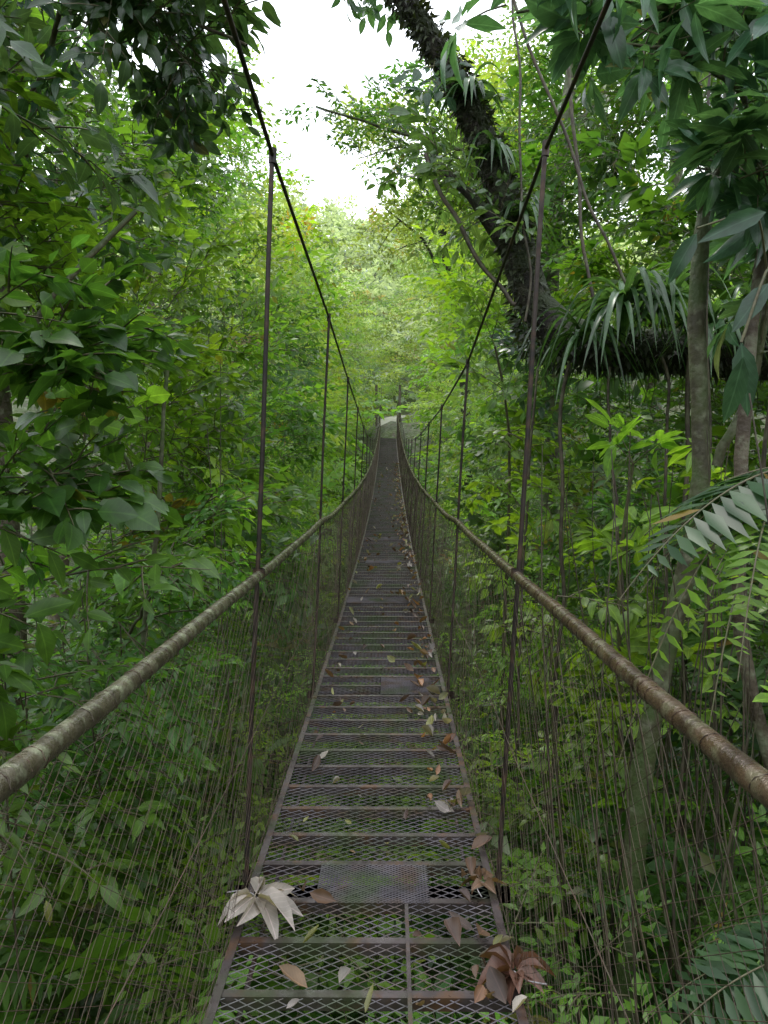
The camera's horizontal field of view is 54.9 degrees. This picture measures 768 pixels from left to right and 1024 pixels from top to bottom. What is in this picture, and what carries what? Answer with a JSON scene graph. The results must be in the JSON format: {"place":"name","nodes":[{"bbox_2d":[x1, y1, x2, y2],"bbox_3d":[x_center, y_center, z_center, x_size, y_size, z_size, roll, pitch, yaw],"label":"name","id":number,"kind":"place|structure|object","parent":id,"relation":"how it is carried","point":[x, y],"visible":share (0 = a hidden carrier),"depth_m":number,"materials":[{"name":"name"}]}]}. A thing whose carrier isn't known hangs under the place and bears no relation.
{"place":"outdoors","nodes":[
{"label":"outdoors","id":0,"kind":"place"},
{"bbox_2d":[0,244,767,1023],"bbox_3d":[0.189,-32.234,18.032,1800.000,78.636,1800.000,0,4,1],"label":"ground","id":1,"kind":"structure","parent":0,"point":[388,430],"depth_m":29.85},
{"bbox_2d":[0,932,83,1023],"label":"fern","id":2,"kind":"object","parent":1,"relation":"on","point":[38,966],"visible":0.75,"depth_m":3.30,"materials":[{"name":"green plant"}]},
{"bbox_2d":[0,209,195,551],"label":"slender tree","id":3,"kind":"object","parent":1,"relation":"on","point":[67,513],"visible":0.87,"depth_m":3.08,"materials":[{"name":"green plant"}]},
{"bbox_2d":[0,847,202,1023],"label":"broadleaf shrub","id":4,"kind":"object","parent":1,"relation":"on","point":[52,931],"visible":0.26,"depth_m":4.09,"materials":[{"name":"green plant"}]},
{"bbox_2d":[0,862,209,1023],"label":"fern","id":5,"kind":"object","parent":1,"relation":"on","point":[102,910],"visible":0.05,"depth_m":5.18,"materials":[{"name":"green plant"}]},
{"bbox_2d":[28,24,189,710],"bbox_3d":[-6.225,-3.023,13.486,6.066,14.394,3.912,0,4,1],"label":"rainforest tree","id":6,"kind":"object","parent":1,"relation":"on","point":[65,561],"visible":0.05,"depth_m":13.22,"materials":[{"name":"green plant"}]},
{"bbox_2d":[0,0,275,1023],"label":"rainforest foliage","id":7,"kind":"object","parent":1,"relation":"on","point":[24,266],"visible":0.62,"depth_m":4.36,"materials":[{"name":"green plant"}]},
{"bbox_2d":[5,300,272,985],"bbox_3d":[-1.736,2.191,4.697,2.164,7.047,1.080,0,4,1],"label":"slender tree","id":8,"kind":"object","parent":1,"relation":"on","point":[185,577],"visible":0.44,"depth_m":4.53,"materials":[{"name":"green plant"}]},
{"bbox_2d":[0,0,281,1011],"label":"rainforest tree","id":9,"kind":"object","parent":1,"relation":"on","point":[150,28],"visible":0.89,"depth_m":4.40,"materials":[{"name":"green plant"}]},
{"bbox_2d":[31,83,251,460],"bbox_3d":[-9.140,-7.865,28.311,9.086,16.220,5.449,0,4,1],"label":"rainforest tree","id":10,"kind":"object","parent":1,"relation":"on","point":[152,304],"visible":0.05,"depth_m":27.71,"materials":[{"name":"green plant"}]},
{"bbox_2d":[11,12,356,1022],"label":"rainforest foliage","id":11,"kind":"object","parent":1,"relation":"on","point":[125,126],"visible":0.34,"depth_m":9.57,"materials":[{"name":"green plant"}]},
{"bbox_2d":[0,0,767,1023],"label":"suspension footbridge","id":12,"kind":"object","parent":1,"relation":"on","point":[372,626],"visible":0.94,"depth_m":2.62,"materials":[{"name":"metal"}]},
{"bbox_2d":[218,876,303,939],"bbox_3d":[-0.398,1.286,2.436,0.268,0.126,0.273,0,4,1],"label":"dried palmate leaf","id":13,"kind":"object","parent":12,"relation":"on","point":[269,900],"visible":0.94,"depth_m":2.40,"materials":[{"name":"beige plant"}]},
{"bbox_2d":[279,461,526,1012],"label":"fallen leaves","id":14,"kind":"object","parent":12,"relation":"on","point":[496,985],"visible":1,"depth_m":3.05,"materials":[{"name":"brown plant"}]},
{"bbox_2d":[459,866,507,897],"bbox_3d":[0.346,1.291,2.581,0.135,0.068,0.159,-2,4,-27],"label":"dried palmate leaf","id":15,"kind":"object","parent":12,"relation":"on","point":[477,883],"visible":0.98,"depth_m":2.57,"materials":[{"name":"brown plant"}]},
{"bbox_2d":[477,942,555,1004],"bbox_3d":[0.369,1.312,2.128,0.218,0.104,0.226,2,4,27],"label":"dried palmate leaf","id":16,"kind":"object","parent":12,"relation":"on","point":[503,959],"visible":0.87,"depth_m":2.12,"materials":[{"name":"brown plant"}]},
{"bbox_2d":[0,362,767,1023],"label":"undergrowth","id":17,"kind":"object","parent":1,"relation":"on","point":[518,876],"visible":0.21,"depth_m":5.24,"materials":[{"name":"green plant"}]},
{"bbox_2d":[0,0,767,1023],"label":"lianas","id":18,"kind":"object","parent":1,"relation":"on","point":[684,688],"visible":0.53,"depth_m":4.92,"materials":[{"name":"brown plant"}]},
{"bbox_2d":[501,812,705,963],"bbox_3d":[1.860,3.120,6.337,1.830,0.885,1.986,0,4,1],"label":"fern","id":19,"kind":"object","parent":18,"relation":"attached to","point":[601,822],"visible":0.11,"depth_m":5.94,"materials":[{"name":"green plant"}]},
{"bbox_2d":[577,614,767,734],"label":"fern","id":20,"kind":"object","parent":18,"relation":"attached to","point":[692,639],"visible":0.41,"depth_m":6.04,"materials":[{"name":"green plant"}]},
{"bbox_2d":[616,512,767,769],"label":"fern","id":21,"kind":"object","parent":18,"relation":"attached to","point":[761,564],"visible":0.74,"depth_m":2.83,"materials":[{"name":"green plant"}]},
{"bbox_2d":[660,843,767,1023],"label":"fern","id":22,"kind":"object","parent":18,"relation":"attached to","point":[740,887],"visible":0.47,"depth_m":4.21,"materials":[{"name":"green plant"}]},
{"bbox_2d":[668,207,767,422],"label":"hanging broadleaf plant","id":23,"kind":"object","parent":18,"relation":"attached to","point":[742,382],"visible":1,"depth_m":3.00,"materials":[{"name":"green plant"}]},
{"bbox_2d":[31,0,742,726],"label":"rainforest foliage","id":24,"kind":"object","parent":1,"relation":"on","point":[285,256],"visible":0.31,"depth_m":22.05,"materials":[{"name":"green plant"}]},
{"bbox_2d":[21,80,752,430],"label":"distant trees","id":25,"kind":"object","parent":1,"relation":"on","point":[387,306],"visible":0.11,"depth_m":60.12,"materials":[{"name":"green plant"}]},
{"bbox_2d":[327,83,575,485],"bbox_3d":[2.776,-9.360,30.938,10.538,16.858,4.898,0,4,1],"label":"rainforest tree","id":26,"kind":"object","parent":1,"relation":"on","point":[397,211],"visible":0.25,"depth_m":30.48,"materials":[{"name":"green plant"}]},
{"bbox_2d":[274,9,649,745],"bbox_3d":[2.431,-3.277,12.811,8.721,18.968,3.859,0,4,1],"label":"rainforest tree","id":27,"kind":"object","parent":1,"relation":"on","point":[366,113],"visible":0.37,"depth_m":13.00,"materials":[{"name":"green plant"}]},
{"bbox_2d":[441,281,575,788],"bbox_3d":[1.460,1.038,8.382,1.386,6.888,1.938,2,4,27],"label":"broadleaf shrub","id":28,"kind":"object","parent":1,"relation":"on","point":[507,432],"visible":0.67,"depth_m":8.21,"materials":[{"name":"green plant"}]},
{"bbox_2d":[331,0,767,438],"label":"mossy tree","id":29,"kind":"object","parent":1,"relation":"on","point":[485,215],"visible":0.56,"depth_m":7.14,"materials":[{"name":"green plant"}]},
{"bbox_2d":[425,62,515,144],"bbox_3d":[0.794,-3.938,7.076,0.911,0.596,0.760,0,4,1],"label":"bromeliad","id":30,"kind":"object","parent":29,"relation":"attached to","point":[471,81],"visible":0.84,"depth_m":7.04,"materials":[{"name":"green plant"}]},
{"bbox_2d":[452,130,531,199],"bbox_3d":[1.022,-3.337,7.077,0.801,0.594,0.772,3,4,35],"label":"bromeliad","id":31,"kind":"object","parent":29,"relation":"on","point":[497,145],"visible":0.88,"depth_m":7.02,"materials":[{"name":"green plant"}]},
{"bbox_2d":[482,194,560,253],"bbox_3d":[1.246,-2.713,7.051,0.700,0.545,0.818,2,4,29],"label":"bromeliad","id":32,"kind":"object","parent":29,"relation":"on","point":[528,210],"visible":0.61,"depth_m":6.95,"materials":[{"name":"green plant"}]},
{"bbox_2d":[379,0,767,416],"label":"hanging moss","id":33,"kind":"object","parent":29,"relation":"hanging from","point":[423,52],"visible":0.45,"depth_m":7.12,"materials":[{"name":"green plant"}]},
{"bbox_2d":[502,305,666,408],"bbox_3d":[1.753,-1.335,6.619,1.486,0.963,1.374,0,4,1],"label":"bromeliad","id":34,"kind":"object","parent":29,"relation":"on","point":[596,337],"visible":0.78,"depth_m":6.52,"materials":[{"name":"green plant"}]},
{"bbox_2d":[532,266,720,395],"bbox_3d":[2.062,-1.548,6.438,1.656,1.059,1.556,0,4,1],"label":"bromeliad","id":35,"kind":"object","parent":29,"relation":"on","point":[622,295],"visible":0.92,"depth_m":6.20,"materials":[{"name":"green plant"}]},
{"bbox_2d":[597,265,744,356],"bbox_3d":[2.509,-1.681,6.323,1.136,0.837,1.043,-2,4,-26],"label":"bromeliad","id":36,"kind":"object","parent":29,"relation":"on","point":[674,297],"visible":0.41,"depth_m":6.22,"materials":[{"name":"green plant"}]},
{"bbox_2d":[639,299,767,380],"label":"bromeliad","id":37,"kind":"object","parent":29,"relation":"on","point":[716,307],"visible":0.33,"depth_m":6.27,"materials":[{"name":"green plant"}]},
{"bbox_2d":[714,282,750,341],"bbox_3d":[3.218,-1.609,6.403,1.074,0.775,0.911,2,4,25],"label":"bromeliad","id":38,"kind":"object","parent":29,"relation":"on","point":[735,289],"visible":0.12,"depth_m":6.37,"materials":[{"name":"green plant"}]},
{"bbox_2d":[478,582,657,998],"bbox_3d":[1.315,2.586,5.254,1.142,4.187,1.094,2,4,34],"label":"broadleaf shrub","id":39,"kind":"object","parent":1,"relation":"on","point":[634,610],"visible":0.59,"depth_m":5.21,"materials":[{"name":"green plant"}]},
{"bbox_2d":[433,10,767,1023],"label":"rainforest foliage","id":40,"kind":"object","parent":1,"relation":"on","point":[655,222],"visible":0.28,"depth_m":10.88,"materials":[{"name":"green plant"}]},
{"bbox_2d":[438,0,767,1023],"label":"slender tree","id":41,"kind":"object","parent":1,"relation":"on","point":[686,44],"visible":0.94,"depth_m":3.73,"materials":[{"name":"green plant"}]},
{"bbox_2d":[560,398,685,842],"bbox_3d":[1.862,1.867,5.955,1.000,5.538,1.161,0,4,1],"label":"broadleaf shrub","id":42,"kind":"object","parent":1,"relation":"on","point":[639,640],"visible":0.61,"depth_m":5.84,"materials":[{"name":"green plant"}]},
{"bbox_2d":[516,11,748,664],"bbox_3d":[6.308,-4.389,14.392,8.196,17.006,4.340,1,4,8],"label":"rainforest tree","id":43,"kind":"object","parent":1,"relation":"on","point":[556,96],"visible":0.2,"depth_m":14.69,"materials":[{"name":"green plant"}]},
{"bbox_2d":[643,914,767,1023],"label":"fern","id":44,"kind":"object","parent":1,"relation":"on","point":[746,942],"visible":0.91,"depth_m":2.97,"materials":[{"name":"green plant"}]},
{"bbox_2d":[712,803,767,995],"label":"broadleaf shrub","id":45,"kind":"object","parent":1,"relation":"on","point":[741,835],"visible":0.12,"depth_m":4.54,"materials":[{"name":"green plant"}]},
{"bbox_2d":[726,0,767,769],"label":"slender tree","id":46,"kind":"object","parent":1,"relation":"on","point":[758,25],"visible":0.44,"depth_m":4.18,"materials":[{"name":"green plant"}]},
{"bbox_2d":[15,0,754,250],"label":"sky","id":47,"kind":"structure","parent":0,"point":[315,37],"materials":[{"name":"white"}]},
{"bbox_2d":[378,415,405,424],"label":"path","id":48,"kind":"structure","parent":0,"point":[389,419],"depth_m":51.75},
{"bbox_2d":[619,467,767,599],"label":"fern","id":49,"kind":"object","parent":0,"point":[734,499],"visible":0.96,"depth_m":3.00,"materials":[{"name":"green plant"}]}
]}

